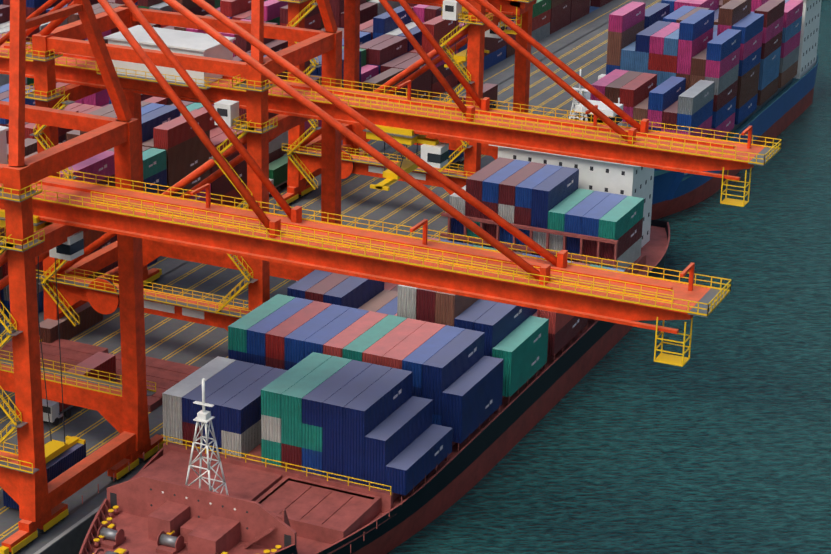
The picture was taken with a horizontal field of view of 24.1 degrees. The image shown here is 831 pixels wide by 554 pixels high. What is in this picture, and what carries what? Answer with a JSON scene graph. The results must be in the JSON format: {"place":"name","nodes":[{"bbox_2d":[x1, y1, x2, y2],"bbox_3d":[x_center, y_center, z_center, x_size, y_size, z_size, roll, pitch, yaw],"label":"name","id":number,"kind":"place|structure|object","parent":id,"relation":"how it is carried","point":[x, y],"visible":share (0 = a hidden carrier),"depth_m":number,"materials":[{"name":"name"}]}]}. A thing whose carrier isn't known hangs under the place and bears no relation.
{"place":"outdoors","nodes":[
{"label":"outdoors","id":0,"kind":"place"},
{"bbox_2d":[3,440,85,509],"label":"shipping container","id":1,"kind":"object","parent":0,"point":[67,459],"visible":0.36,"depth_m":214.20,"materials":[{"name":"blue metal"}]},
{"bbox_2d":[0,0,660,553],"bbox_3d":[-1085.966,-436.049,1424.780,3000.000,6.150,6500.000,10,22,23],"label":"quay","id":2,"kind":"structure","parent":0,"point":[68,534],"depth_m":280.77,"materials":[{"name":"concrete"}]},
{"bbox_2d":[39,83,497,411],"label":"shipping containers","id":3,"kind":"object","parent":2,"relation":"on","point":[88,315],"visible":0.29,"depth_m":256.36,"materials":[{"name":"red metal"}]},
{"bbox_2d":[0,74,605,425],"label":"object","id":4,"kind":"object","parent":2,"relation":"on","point":[164,375],"visible":0.12,"depth_m":245.53,"materials":[{"name":"white paint"}]},
{"bbox_2d":[0,0,612,320],"bbox_3d":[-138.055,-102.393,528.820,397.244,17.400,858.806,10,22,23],"label":"yard containers","id":5,"kind":"object","parent":2,"relation":"on","point":[174,150],"visible":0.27,"depth_m":359.74,"materials":[{"name":"metal"}]},
{"bbox_2d":[0,0,659,553],"bbox_3d":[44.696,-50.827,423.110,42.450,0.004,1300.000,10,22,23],"label":"lane markings","id":6,"kind":"object","parent":2,"relation":"on","point":[592,8],"visible":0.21,"depth_m":280.23,"materials":[{"name":"paint"}]},
{"bbox_2d":[0,0,731,553],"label":"crane","id":7,"kind":"object","parent":2,"relation":"on","point":[44,212],"visible":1,"depth_m":192.20,"materials":[{"name":"orange paint"}]},
{"bbox_2d":[0,0,781,342],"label":"crane","id":8,"kind":"object","parent":2,"relation":"on","point":[228,86],"visible":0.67,"depth_m":239.18,"materials":[{"name":"orange paint"}]},
{"bbox_2d":[276,0,536,205],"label":"crane","id":9,"kind":"object","parent":2,"relation":"on","point":[303,153],"visible":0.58,"depth_m":305.94,"materials":[{"name":"orange paint"}]},
{"bbox_2d":[387,0,830,553],"bbox_3d":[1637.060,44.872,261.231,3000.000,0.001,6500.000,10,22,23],"label":"sea water","id":10,"kind":"structure","parent":0,"point":[719,442],"depth_m":242.82,"materials":[{"name":"teal liquid"}]},
{"bbox_2d":[79,220,669,553],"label":"ship hull","id":11,"kind":"object","parent":10,"relation":"in","point":[475,459],"visible":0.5,"depth_m":222.85,"materials":[{"name":"metal"}]},
{"bbox_2d":[82,69,653,553],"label":"ship fittings","id":12,"kind":"object","parent":11,"relation":"on","point":[198,499],"visible":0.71,"depth_m":204.23,"materials":[{"name":"red metal"}]},
{"bbox_2d":[162,157,643,494],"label":"shipping containers","id":13,"kind":"object","parent":11,"relation":"on","point":[398,389],"visible":0.75,"depth_m":224.21,"materials":[{"name":"metal"}]},
{"bbox_2d":[651,54,817,219],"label":"ship hull","id":14,"kind":"object","parent":10,"relation":"in","point":[773,117],"visible":0.29,"depth_m":343.41,"materials":[{"name":"blue metal"}]},
{"bbox_2d":[576,0,802,140],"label":"shipping containers","id":15,"kind":"object","parent":14,"relation":"on","point":[725,66],"visible":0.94,"depth_m":332.27,"materials":[{"name":"multicoloured metal"}]},
{"bbox_2d":[618,0,821,173],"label":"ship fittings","id":16,"kind":"object","parent":14,"relation":"on","point":[810,23],"visible":0.15,"depth_m":381.79,"materials":[{"name":"white metal"}]}
]}

